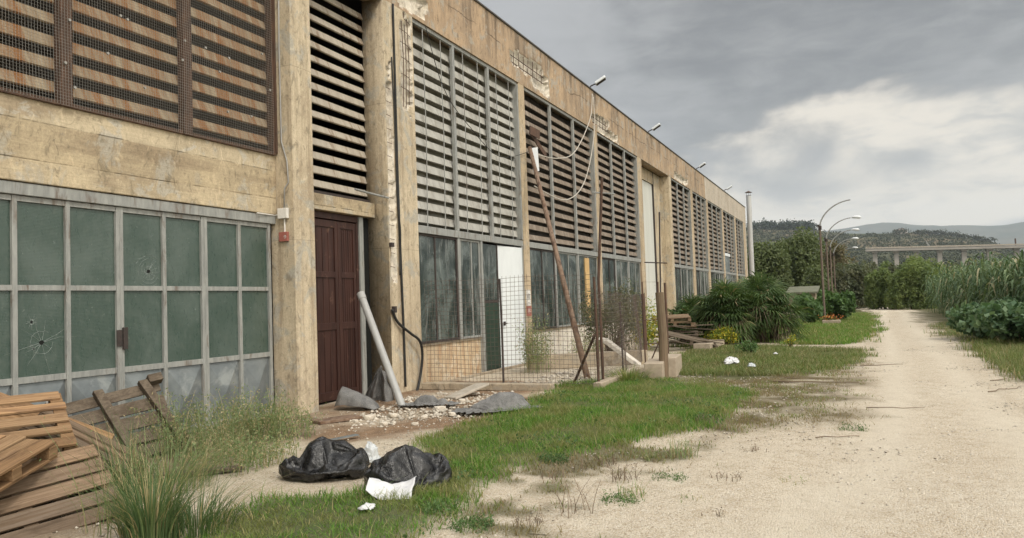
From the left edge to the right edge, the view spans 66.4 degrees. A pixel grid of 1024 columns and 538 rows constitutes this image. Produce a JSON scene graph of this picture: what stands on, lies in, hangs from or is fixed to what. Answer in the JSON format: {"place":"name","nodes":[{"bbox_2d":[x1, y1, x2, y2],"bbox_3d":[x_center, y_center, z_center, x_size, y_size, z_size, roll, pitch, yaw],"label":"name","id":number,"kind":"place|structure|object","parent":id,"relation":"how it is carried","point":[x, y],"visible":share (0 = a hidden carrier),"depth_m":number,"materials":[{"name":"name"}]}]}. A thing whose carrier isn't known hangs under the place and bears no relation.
{"place":"outdoors","nodes":[
{"label":"outdoors","id":0,"kind":"place"},
{"bbox_2d":[0,305,1023,537],"bbox_3d":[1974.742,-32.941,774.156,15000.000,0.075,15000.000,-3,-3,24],"label":"ground","id":1,"kind":"structure","parent":0,"point":[497,490],"depth_m":8.05,"materials":[{"name":"soil"}]},
{"bbox_2d":[0,392,113,450],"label":"pallet","id":2,"kind":"object","parent":1,"relation":"on","point":[98,430],"visible":0.11,"depth_m":7.41,"materials":[{"name":"orange wood"}]},
{"bbox_2d":[0,444,123,537],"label":"pallet","id":3,"kind":"object","parent":1,"relation":"on","point":[20,502],"visible":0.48,"depth_m":6.10,"materials":[{"name":"brown wood"}]},
{"bbox_2d":[0,435,57,491],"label":"pallet","id":4,"kind":"object","parent":3,"relation":"on","point":[14,456],"visible":1,"depth_m":6.06,"materials":[{"name":"orange wood"}]},
{"bbox_2d":[0,472,125,516],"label":"pallet","id":5,"kind":"object","parent":1,"relation":"on","point":[60,499],"visible":0.07,"depth_m":6.60,"materials":[{"name":"brown wood"}]},
{"bbox_2d":[18,411,151,494],"bbox_3d":[-3.967,1.716,7.261,1.108,0.154,0.817,33,-3,-15],"label":"pallet","id":6,"kind":"object","parent":1,"relation":"on","point":[82,438],"visible":0.12,"depth_m":7.42,"materials":[{"name":"brown wood"}]},
{"bbox_2d":[0,391,77,458],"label":"pallet","id":7,"kind":"object","parent":6,"relation":"on","point":[56,405],"visible":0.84,"depth_m":6.83,"materials":[{"name":"orange wood"}]},
{"bbox_2d":[45,372,190,456],"bbox_3d":[-4.379,1.721,8.747,1.388,1.030,0.595,1,-4,-45],"label":"pallet","id":8,"kind":"object","parent":1,"relation":"on","point":[146,387],"visible":0.46,"depth_m":8.88,"materials":[{"name":"brown wood"}]},
{"bbox_2d":[19,414,221,537],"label":"wispy weed","id":9,"kind":"object","parent":1,"relation":"on","point":[131,470],"visible":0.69,"depth_m":5.87,"materials":[{"name":"plant"}]},
{"bbox_2d":[39,407,214,506],"bbox_3d":[-3.343,1.577,6.655,1.615,0.864,1.609,-3,-3,24],"label":"grass tuft","id":10,"kind":"object","parent":1,"relation":"on","point":[116,466],"visible":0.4,"depth_m":6.75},
{"bbox_2d":[46,449,248,537],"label":"grass tuft","id":11,"kind":"object","parent":1,"relation":"on","point":[140,516],"visible":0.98,"depth_m":5.38,"materials":[{"name":"plant"}]},
{"bbox_2d":[110,387,229,456],"bbox_3d":[-3.989,1.769,9.134,1.342,0.741,1.407,-1,-3,-25],"label":"wispy weed","id":12,"kind":"object","parent":1,"relation":"on","point":[184,417],"visible":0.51,"depth_m":9.03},
{"bbox_2d":[58,421,292,496],"bbox_3d":[-3.064,1.736,7.281,2.301,0.581,2.525,-1,-3,-28],"label":"grass tuft","id":13,"kind":"object","parent":1,"relation":"on","point":[202,462],"visible":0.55,"depth_m":7.39,"materials":[{"name":"plant"}]},
{"bbox_2d":[85,468,299,537],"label":"grass tuft","id":14,"kind":"object","parent":1,"relation":"on","point":[199,526],"visible":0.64,"depth_m":5.79,"materials":[{"name":"plant"}]},
{"bbox_2d":[146,392,268,461],"bbox_3d":[-3.409,1.750,8.793,1.384,0.709,1.328,-1,-3,-19],"label":"wispy weed","id":15,"kind":"object","parent":1,"relation":"on","point":[224,429],"visible":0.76,"depth_m":8.77,"materials":[{"name":"plant"}]},
{"bbox_2d":[166,429,288,477],"bbox_3d":[-2.869,1.848,8.011,1.171,0.427,1.068,-2,-3,6],"label":"wispy weed","id":16,"kind":"object","parent":1,"relation":"on","point":[247,463],"visible":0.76,"depth_m":8.00,"materials":[{"name":"plant"}]},
{"bbox_2d":[185,382,309,442],"bbox_3d":[-3.427,1.796,9.836,1.366,0.732,1.496,-3,-3,24],"label":"wispy weed","id":17,"kind":"object","parent":1,"relation":"on","point":[252,409],"visible":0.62,"depth_m":9.79,"materials":[{"name":"plant"}]},
{"bbox_2d":[212,427,301,466],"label":"wispy weed","id":18,"kind":"object","parent":1,"relation":"on","point":[279,446],"visible":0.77,"depth_m":8.39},
{"bbox_2d":[233,397,331,441],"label":"wispy weed","id":19,"kind":"object","parent":1,"relation":"on","point":[297,423],"visible":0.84,"depth_m":9.76,"materials":[{"name":"plant"}]},
{"bbox_2d":[278,436,369,482],"bbox_3d":[-1.809,1.801,7.509,0.854,0.376,0.655,-2,-3,-1],"label":"rubbish bag","id":20,"kind":"object","parent":1,"relation":"on","point":[322,457],"visible":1,"depth_m":7.37,"materials":[{"name":"plastic"}]},
{"bbox_2d":[310,414,361,424],"bbox_3d":[-2.502,2.141,11.134,0.672,0.040,0.304,0,-3,-41],"label":"rusty plate","id":21,"kind":"object","parent":1,"relation":"on","point":[335,419],"visible":0.99,"depth_m":11.06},
{"bbox_2d":[334,387,379,409],"bbox_3d":[-2.478,2.047,12.485,0.745,0.348,0.472,-2,-3,7],"label":"shade netting","id":22,"kind":"object","parent":1,"relation":"on","point":[346,396],"visible":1,"depth_m":12.31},
{"bbox_2d":[364,441,380,462],"bbox_3d":[-1.455,1.880,8.068,0.187,0.209,0.224,-2,-3,5],"label":"clear bag","id":23,"kind":"object","parent":1,"relation":"on","point":[371,449],"visible":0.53,"depth_m":8.01,"materials":[{"name":"white plastic"}]},
{"bbox_2d":[0,0,747,441],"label":"warehouse","id":24,"kind":"structure","parent":1,"relation":"on","point":[144,170],"depth_m":12.27,"materials":[{"name":"concrete"}]},
{"bbox_2d":[257,0,288,241],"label":"conduit","id":25,"kind":"object","parent":24,"relation":"attached to","point":[283,213],"visible":1,"depth_m":12.11,"materials":[{"name":"plastic"}]},
{"bbox_2d":[314,218,340,402],"bbox_3d":[-3.275,0.694,13.144,0.072,3.090,1.121,-3,-3,24],"label":"door","id":26,"kind":"structure","parent":24,"relation":"in","point":[326,253],"depth_m":13.37,"materials":[{"name":"wood"}]},
{"bbox_2d":[337,221,358,391],"bbox_3d":[-2.938,0.716,13.914,0.072,3.090,0.537,-3,-3,24],"label":"door","id":27,"kind":"structure","parent":24,"relation":"in","point":[346,242],"depth_m":13.92,"materials":[{"name":"wood"}]},
{"bbox_2d":[391,57,400,274],"bbox_3d":[-2.184,-1.956,14.796,0.113,4.151,0.041,0,-3,-43],"label":"black conduit","id":28,"kind":"object","parent":24,"relation":"attached to","point":[396,164],"visible":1,"depth_m":14.78,"materials":[{"name":"plastic"}]},
{"bbox_2d":[392,4,406,386],"bbox_3d":[-2.143,-1.430,14.844,0.049,7.300,0.114,-3,-3,24],"label":"black conduit","id":29,"kind":"object","parent":24,"relation":"attached to","point":[401,275],"visible":1,"depth_m":14.80,"materials":[{"name":"plastic"}]},
{"bbox_2d":[391,309,423,390],"bbox_3d":[-1.913,1.602,14.770,0.210,1.726,1.005,-3,-3,24],"label":"black hose","id":30,"kind":"object","parent":24,"relation":"attached to","point":[414,336],"visible":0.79,"depth_m":15.01,"materials":[{"name":"rubber"}]},
{"bbox_2d":[418,233,459,343],"bbox_3d":[-1.530,0.407,16.299,0.055,2.213,1.683,-3,-3,24],"label":"window","id":31,"kind":"structure","parent":24,"relation":"in","point":[437,262],"depth_m":16.30,"materials":[{"name":"glass"}]},
{"bbox_2d":[460,239,481,338],"bbox_3d":[-0.944,0.445,17.636,0.055,2.213,0.997,-3,-3,24],"label":"window","id":32,"kind":"structure","parent":24,"relation":"in","point":[469,249],"depth_m":17.67,"materials":[{"name":"glass"}]},
{"bbox_2d":[482,244,500,370],"bbox_3d":[-0.515,0.877,18.610,0.050,3.010,0.925,-3,-3,24],"label":"door","id":33,"kind":"structure","parent":24,"relation":"in","point":[490,252],"depth_m":18.65,"materials":[{"name":"green metal"}]},
{"bbox_2d":[497,246,525,367],"bbox_3d":[-0.021,0.929,19.618,0.147,2.980,1.323,-3,-3,24],"label":"door","id":34,"kind":"structure","parent":24,"relation":"in","point":[509,258],"depth_m":19.60,"materials":[{"name":"white paint"}]},
{"bbox_2d":[529,126,546,157],"bbox_3d":[0.767,-3.528,21.716,0.180,0.750,1.160,-3,-3,24],"label":"torn slat","id":35,"kind":"object","parent":24,"relation":"hanging from","point":[534,133],"visible":1,"depth_m":21.47,"materials":[{"name":"wood"}]},
{"bbox_2d":[530,248,556,329],"bbox_3d":[0.845,0.562,21.721,0.055,2.213,1.927,-3,-3,24],"label":"window","id":36,"kind":"structure","parent":24,"relation":"in","point":[542,264],"depth_m":21.74,"materials":[{"name":"glass"}]},
{"bbox_2d":[557,252,579,326],"bbox_3d":[1.666,0.616,23.595,0.055,2.213,1.927,-3,-3,24],"label":"window","id":37,"kind":"structure","parent":24,"relation":"in","point":[566,259],"depth_m":23.71,"materials":[{"name":"glass"}]},
{"bbox_2d":[579,255,597,323],"bbox_3d":[2.487,0.669,25.469,0.055,2.213,1.927,-3,-3,24],"label":"window","id":38,"kind":"structure","parent":24,"relation":"in","point":[592,262],"depth_m":25.69,"materials":[{"name":"glass"}]},
{"bbox_2d":[602,258,615,317],"bbox_3d":[3.404,0.729,27.565,0.055,2.213,1.690,-3,-3,24],"label":"window","id":39,"kind":"structure","parent":24,"relation":"in","point":[606,262],"depth_m":27.65,"materials":[{"name":"glass"}]},
{"bbox_2d":[616,260,628,316],"bbox_3d":[4.130,0.776,29.222,0.055,2.213,1.690,-3,-3,24],"label":"window","id":40,"kind":"structure","parent":24,"relation":"in","point":[620,264],"depth_m":29.34,"materials":[{"name":"glass"}]},
{"bbox_2d":[629,261,640,315],"bbox_3d":[4.856,0.824,30.880,0.055,2.213,1.690,-3,-3,24],"label":"window","id":41,"kind":"structure","parent":24,"relation":"in","point":[634,266],"depth_m":30.99,"materials":[{"name":"glass"}]},
{"bbox_2d":[675,267,681,307],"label":"window","id":42,"kind":"structure","parent":24,"relation":"in","point":[677,270],"depth_m":38.48,"materials":[{"name":"glass"}]},
{"bbox_2d":[365,366,394,401],"bbox_3d":[-2.298,1.961,13.425,0.600,0.599,0.230,-3,-3,24],"label":"shade netting","id":43,"kind":"object","parent":1,"relation":"on","point":[379,388],"visible":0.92,"depth_m":13.40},
{"bbox_2d":[357,291,405,407],"bbox_3d":[-2.179,1.307,12.963,0.140,1.923,1.355,0,-3,-40],"label":"plastic pipe","id":44,"kind":"object","parent":1,"relation":"on","point":[384,358],"visible":0.94,"depth_m":12.89,"materials":[{"name":"grey plastic"}]},
{"bbox_2d":[366,476,416,499],"bbox_3d":[-1.003,1.827,6.521,0.387,0.179,0.289,-2,-3,1],"label":"white sheet","id":45,"kind":"object","parent":1,"relation":"on","point":[376,485],"visible":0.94,"depth_m":6.48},
{"bbox_2d":[364,444,451,490],"bbox_3d":[-0.928,1.753,6.987,0.781,0.367,0.672,-2,-3,-9],"label":"rubbish bag","id":46,"kind":"object","parent":1,"relation":"on","point":[407,462],"visible":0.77,"depth_m":6.89,"materials":[{"name":"plastic"}]},
{"bbox_2d":[409,494,466,519],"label":"weed","id":47,"kind":"object","parent":1,"relation":"on","point":[429,507],"visible":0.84,"depth_m":5.98,"materials":[{"name":"green plant"}]},
{"bbox_2d":[444,383,488,399],"bbox_3d":[-0.785,2.111,13.520,0.764,0.238,0.393,0,-3,-41],"label":"stone slab","id":48,"kind":"object","parent":1,"relation":"on","point":[463,392],"depth_m":13.44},
{"bbox_2d":[442,511,497,533],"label":"weed","id":49,"kind":"object","parent":1,"relation":"on","point":[459,522],"visible":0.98,"depth_m":5.60,"materials":[{"name":"green plant"}]},
{"bbox_2d":[179,374,763,537],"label":"grass","id":50,"kind":"structure","parent":1,"relation":"on","point":[635,426],"depth_m":9.05,"materials":[{"name":"plant"}]},
{"bbox_2d":[349,369,596,428],"bbox_3d":[-0.260,2.228,14.349,2.551,0.109,8.731,-3,-3,28],"label":"rubble","id":51,"kind":"object","parent":1,"relation":"on","point":[436,413],"depth_m":12.14,"materials":[{"name":"stone"}]},
{"bbox_2d":[398,395,460,405],"bbox_3d":[-1.291,2.076,12.422,0.969,0.162,0.520,-2,-3,2],"label":"shade netting","id":52,"kind":"object","parent":51,"relation":"on","point":[427,400],"visible":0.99,"depth_m":12.37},
{"bbox_2d":[422,382,554,390],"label":"concrete kerb","id":53,"kind":"structure","parent":1,"relation":"on","point":[490,387],"depth_m":14.40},
{"bbox_2d":[451,392,542,413],"bbox_3d":[-0.250,1.963,11.626,1.376,0.246,0.777,-1,-3,-21],"label":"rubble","id":54,"kind":"object","parent":1,"relation":"on","point":[495,401],"visible":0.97,"depth_m":11.53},
{"bbox_2d":[498,279,504,382],"bbox_3d":[-0.192,1.270,14.729,0.054,2.165,0.050,-2,-3,1],"label":"fence post","id":55,"kind":"object","parent":1,"relation":"on","point":[502,345],"visible":0.79,"depth_m":14.72,"materials":[{"name":"metal"}]},
{"bbox_2d":[424,273,598,383],"bbox_3d":[-0.097,1.129,14.710,3.564,2.027,0.076,-3,-3,25],"label":"wire fence","id":56,"kind":"object","parent":55,"relation":"attached to","point":[519,322],"visible":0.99,"depth_m":14.64,"materials":[{"name":"metal"}]},
{"bbox_2d":[17,344,1023,537],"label":"gravel","id":57,"kind":"structure","parent":1,"relation":"on","point":[495,535],"depth_m":9.59,"materials":[{"name":"gravel"}]},
{"bbox_2d":[512,314,557,373],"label":"tall weed","id":58,"kind":"object","parent":1,"relation":"on","point":[534,350],"visible":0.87,"depth_m":17.90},
{"bbox_2d":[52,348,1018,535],"bbox_3d":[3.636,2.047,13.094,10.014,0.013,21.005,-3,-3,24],"label":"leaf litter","id":59,"kind":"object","parent":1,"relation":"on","point":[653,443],"visible":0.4,"depth_m":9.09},
{"bbox_2d":[319,376,753,537],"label":"clover","id":60,"kind":"object","parent":1,"relation":"on","point":[458,477],"visible":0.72,"depth_m":10.08,"materials":[{"name":"green plant"}]},
{"bbox_2d":[537,450,575,464],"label":"weed","id":61,"kind":"object","parent":1,"relation":"on","point":[558,456],"visible":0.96,"depth_m":7.78,"materials":[{"name":"green plant"}]},
{"bbox_2d":[528,146,590,378],"bbox_3d":[1.016,-0.468,18.380,0.136,5.795,4.601,-1,-3,-11],"label":"leaning pole","id":62,"kind":"object","parent":1,"relation":"on","point":[581,354],"visible":0.84,"depth_m":17.99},
{"bbox_2d":[527,350,647,369],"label":"concrete kerb","id":63,"kind":"structure","parent":1,"relation":"on","point":[576,359],"depth_m":18.79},
{"bbox_2d":[593,277,599,381],"bbox_3d":[1.548,1.206,14.310,0.061,2.135,0.057,-2,-3,1],"label":"fence post","id":64,"kind":"object","parent":1,"relation":"on","point":[596,333],"visible":0.79,"depth_m":14.30,"materials":[{"name":"metal"}]},
{"bbox_2d":[594,292,626,379],"bbox_3d":[1.976,1.295,15.451,0.076,1.697,2.455,-3,-3,20],"label":"wire fence","id":65,"kind":"object","parent":64,"relation":"attached to","point":[613,316],"visible":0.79,"depth_m":15.47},
{"bbox_2d":[592,177,614,379],"bbox_3d":[1.778,0.273,14.643,0.432,4.012,0.076,-3,-3,24],"label":"steel pole","id":66,"kind":"object","parent":1,"relation":"on","point":[601,192],"visible":0.85,"depth_m":14.68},
{"bbox_2d":[578,278,647,350],"bbox_3d":[2.648,1.359,20.584,1.928,2.228,1.768,-3,-3,24],"label":"overgrown bush","id":67,"kind":"object","parent":1,"relation":"on","point":[591,315],"visible":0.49,"depth_m":20.43,"materials":[{"name":"green plant"}]},
{"bbox_2d":[575,272,659,351],"bbox_3d":[2.704,1.210,21.643,2.588,2.489,2.264,0,-3,-43],"label":"tall weed","id":68,"kind":"object","parent":1,"relation":"on","point":[607,303],"visible":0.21,"depth_m":21.48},
{"bbox_2d":[593,367,643,387],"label":"concrete kerb","id":69,"kind":"structure","parent":1,"relation":"on","point":[605,381],"depth_m":14.72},
{"bbox_2d":[595,364,658,380],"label":"grass tuft","id":70,"kind":"object","parent":1,"relation":"on","point":[629,375],"visible":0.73,"depth_m":15.03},
{"bbox_2d":[367,358,901,537],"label":"dry grass","id":71,"kind":"structure","parent":1,"relation":"on","point":[728,421],"depth_m":9.68,"materials":[{"name":"plant"}]},
{"bbox_2d":[623,297,658,349],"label":"tall weed","id":72,"kind":"object","parent":1,"relation":"on","point":[650,332],"visible":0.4,"depth_m":24.14,"materials":[{"name":"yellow plant"}]},
{"bbox_2d":[641,294,647,351],"bbox_3d":[3.348,1.539,19.758,0.110,1.823,0.110,-3,-3,24],"label":"fence post","id":73,"kind":"object","parent":1,"relation":"on","point":[645,323],"visible":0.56,"depth_m":19.73,"materials":[{"name":"metal"}]},
{"bbox_2d":[622,294,643,369],"bbox_3d":[2.869,1.408,18.190,0.076,1.650,3.276,-3,-3,17],"label":"wire fence","id":74,"kind":"object","parent":73,"relation":"attached to","point":[636,319],"visible":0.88,"depth_m":18.03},
{"bbox_2d":[599,337,640,365],"bbox_3d":[2.340,1.783,16.956,0.897,0.642,0.060,-2,-3,4],"label":"white board","id":75,"kind":"object","parent":74,"relation":"attached to","point":[631,359],"visible":0.77,"depth_m":16.93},
{"bbox_2d":[641,282,658,361],"bbox_3d":[3.237,1.285,18.122,0.406,1.993,0.032,-3,-3,24],"label":"gate frame","id":76,"kind":"object","parent":1,"relation":"on","point":[644,323],"visible":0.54,"depth_m":18.16,"materials":[{"name":"metal"}]},
{"bbox_2d":[644,358,664,379],"bbox_3d":[2.902,2.022,15.768,0.360,0.340,1.254,-3,-3,15],"label":"stone block","id":77,"kind":"object","parent":1,"relation":"on","point":[656,364],"depth_m":15.17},
{"bbox_2d":[655,292,668,378],"bbox_3d":[3.027,1.376,15.722,0.204,1.822,0.191,-1,-3,-21],"label":"wooden post","id":78,"kind":"object","parent":1,"relation":"on","point":[662,331],"visible":0.79,"depth_m":15.67,"materials":[{"name":"brown wood"}]},
{"bbox_2d":[668,354,681,377],"bbox_3d":[3.294,1.998,16.219,0.340,0.400,1.163,-3,-3,18],"label":"stone block","id":79,"kind":"object","parent":1,"relation":"on","point":[675,363],"depth_m":15.66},
{"bbox_2d":[658,437,703,458],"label":"dry weed","id":80,"kind":"object","parent":1,"relation":"on","point":[685,450],"visible":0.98,"depth_m":7.83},
{"bbox_2d":[668,301,697,343],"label":"green bush","id":81,"kind":"object","parent":1,"relation":"on","point":[671,324],"visible":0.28,"depth_m":27.15,"materials":[{"name":"green plant"}]},
{"bbox_2d":[657,331,717,348],"bbox_3d":[5.297,2.131,23.680,1.608,0.154,1.118,12,4,-2],"label":"pallet","id":82,"kind":"object","parent":1,"relation":"on","point":[691,340],"visible":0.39,"depth_m":23.60,"materials":[{"name":"grey wood"}]},
{"bbox_2d":[667,292,722,342],"bbox_3d":[6.586,1.775,27.696,3.264,1.946,3.339,-1,-3,-27],"label":"fan palm","id":83,"kind":"object","parent":1,"relation":"on","point":[690,302],"visible":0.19,"depth_m":27.01,"materials":[{"name":"green plant"}]},
{"bbox_2d":[704,324,740,343],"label":"flowering bush","id":84,"kind":"object","parent":1,"relation":"on","point":[719,334],"visible":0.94,"depth_m":24.93,"materials":[{"name":"yellow plant"}]},
{"bbox_2d":[733,340,760,352],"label":"green weed","id":85,"kind":"object","parent":1,"relation":"on","point":[750,346],"visible":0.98,"depth_m":20.74,"materials":[{"name":"green plant"}]},
{"bbox_2d":[745,191,754,275],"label":"flue pipe","id":86,"kind":"object","parent":1,"relation":"on","point":[750,233],"visible":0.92,"depth_m":64.09,"materials":[{"name":"metal"}]},
{"bbox_2d":[688,270,814,344],"bbox_3d":[7.796,1.433,26.334,4.490,2.789,3.360,-1,-3,-14],"label":"fan palm","id":87,"kind":"object","parent":1,"relation":"on","point":[756,306],"visible":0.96,"depth_m":25.68,"materials":[{"name":"green plant"}]},
{"bbox_2d":[747,239,794,308],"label":"olive tree","id":88,"kind":"object","parent":1,"relation":"on","point":[775,259],"visible":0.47,"depth_m":69.70,"materials":[{"name":"green plant"}]},
{"bbox_2d":[669,312,889,348],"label":"grass","id":89,"kind":"structure","parent":1,"relation":"on","point":[853,327],"depth_m":29.96,"materials":[{"name":"plant"}]},
{"bbox_2d":[776,225,826,289],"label":"olive tree","id":90,"kind":"object","parent":1,"relation":"on","point":[802,249],"visible":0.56,"depth_m":71.87,"materials":[{"name":"green plant"}]},
{"bbox_2d":[786,286,819,317],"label":"shed","id":91,"kind":"structure","parent":1,"relation":"on","point":[811,290],"depth_m":47.39,"materials":[{"name":"concrete"}]},
{"bbox_2d":[792,292,823,322],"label":"broad leaf bush","id":92,"kind":"object","parent":1,"relation":"on","point":[808,300],"visible":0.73,"depth_m":39.79,"materials":[{"name":"green plant"}]},
{"bbox_2d":[800,264,837,292],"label":"bush","id":93,"kind":"object","parent":1,"relation":"on","point":[813,277],"visible":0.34,"depth_m":64.73,"materials":[{"name":"green plant"}]},
{"bbox_2d":[817,199,849,319],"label":"street lamp","id":94,"kind":"object","parent":1,"relation":"on","point":[819,226],"visible":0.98,"depth_m":40.52,"materials":[{"name":"metal"}]},
{"bbox_2d":[819,290,856,319],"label":"broad leaf bush","id":95,"kind":"object","parent":1,"relation":"on","point":[842,304],"visible":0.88,"depth_m":41.95,"materials":[{"name":"green plant"}]},
{"bbox_2d":[822,239,863,305],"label":"tree","id":96,"kind":"object","parent":1,"relation":"on","point":[841,257],"visible":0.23,"depth_m":84.51,"materials":[{"name":"green plant"}]},
{"bbox_2d":[669,320,1023,381],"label":"verge grass","id":97,"kind":"structure","parent":1,"relation":"on","point":[1000,354],"depth_m":18.28,"materials":[{"name":"plant"}]},
{"bbox_2d":[829,261,873,308],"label":"tree","id":98,"kind":"object","parent":1,"relation":"on","point":[851,277],"visible":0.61,"depth_m":72.18,"materials":[{"name":"green plant"}]},
{"bbox_2d":[863,267,906,309],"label":"tamarisk tree","id":99,"kind":"object","parent":1,"relation":"on","point":[876,282],"visible":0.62,"depth_m":66.48,"materials":[{"name":"green plant"}]},
{"bbox_2d":[883,253,941,309],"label":"tamarisk tree","id":100,"kind":"object","parent":1,"relation":"on","point":[909,282],"visible":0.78,"depth_m":62.38,"materials":[{"name":"green plant"}]},
{"bbox_2d":[865,244,1023,268],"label":"viaduct","id":101,"kind":"object","parent":1,"relation":"on","point":[963,250],"visible":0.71,"depth_m":542.44,"materials":[{"name":"concrete"}]},
{"bbox_2d":[920,249,1023,317],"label":"reeds","id":102,"kind":"object","parent":1,"relation":"on","point":[961,283],"visible":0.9,"depth_m":33.28,"materials":[{"name":"green plant"}]},
{"bbox_2d":[945,300,1018,339],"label":"castor bush","id":103,"kind":"object","parent":1,"relation":"on","point":[959,320],"visible":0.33,"depth_m":23.60,"materials":[{"name":"green plant"}]},
{"bbox_2d":[969,299,1023,343],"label":"castor bush","id":104,"kind":"object","parent":1,"relation":"on","point":[1006,321],"visible":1,"depth_m":19.85,"materials":[{"name":"green plant"}]},
{"bbox_2d":[478,0,1023,230],"label":"sky","id":105,"kind":"structure","parent":0,"point":[911,112],"materials":[{"name":"grey"}]},
{"bbox_2d":[529,308,1023,537],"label":"gravel road","id":106,"kind":"structure","parent":0,"point":[762,502],"depth_m":6.85,"materials":[{"name":"gravel"}]},
{"bbox_2d":[550,471,600,517],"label":"dry weed","id":107,"kind":"object","parent":106,"relation":"on","point":[577,500],"visible":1,"depth_m":5.89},
{"bbox_2d":[599,488,644,505],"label":"weed","id":108,"kind":"object","parent":106,"relation":"on","point":[617,497],"visible":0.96,"depth_m":6.17,"materials":[{"name":"green plant"}]},
{"bbox_2d":[746,228,1019,267],"bbox_3d":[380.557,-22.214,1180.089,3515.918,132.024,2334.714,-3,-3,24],"label":"hills","id":109,"kind":"structure","parent":0,"point":[888,254],"depth_m":1155.53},
{"bbox_2d":[746,218,817,229],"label":"crest wood","id":110,"kind":"object","parent":109,"relation":"on","point":[782,224],"visible":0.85,"depth_m":1390.68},
{"bbox_2d":[746,227,1023,286],"bbox_3d":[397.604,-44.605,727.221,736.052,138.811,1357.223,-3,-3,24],"label":"hill scrub","id":111,"kind":"object","parent":109,"relation":"on","point":[897,236],"visible":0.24,"depth_m":1120.48,"materials":[{"name":"plant"}]},
{"bbox_2d":[826,222,1023,250],"bbox_3d":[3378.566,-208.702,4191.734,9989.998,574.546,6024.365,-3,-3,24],"label":"mountains","id":112,"kind":"structure","parent":0,"point":[1005,234],"depth_m":5866.30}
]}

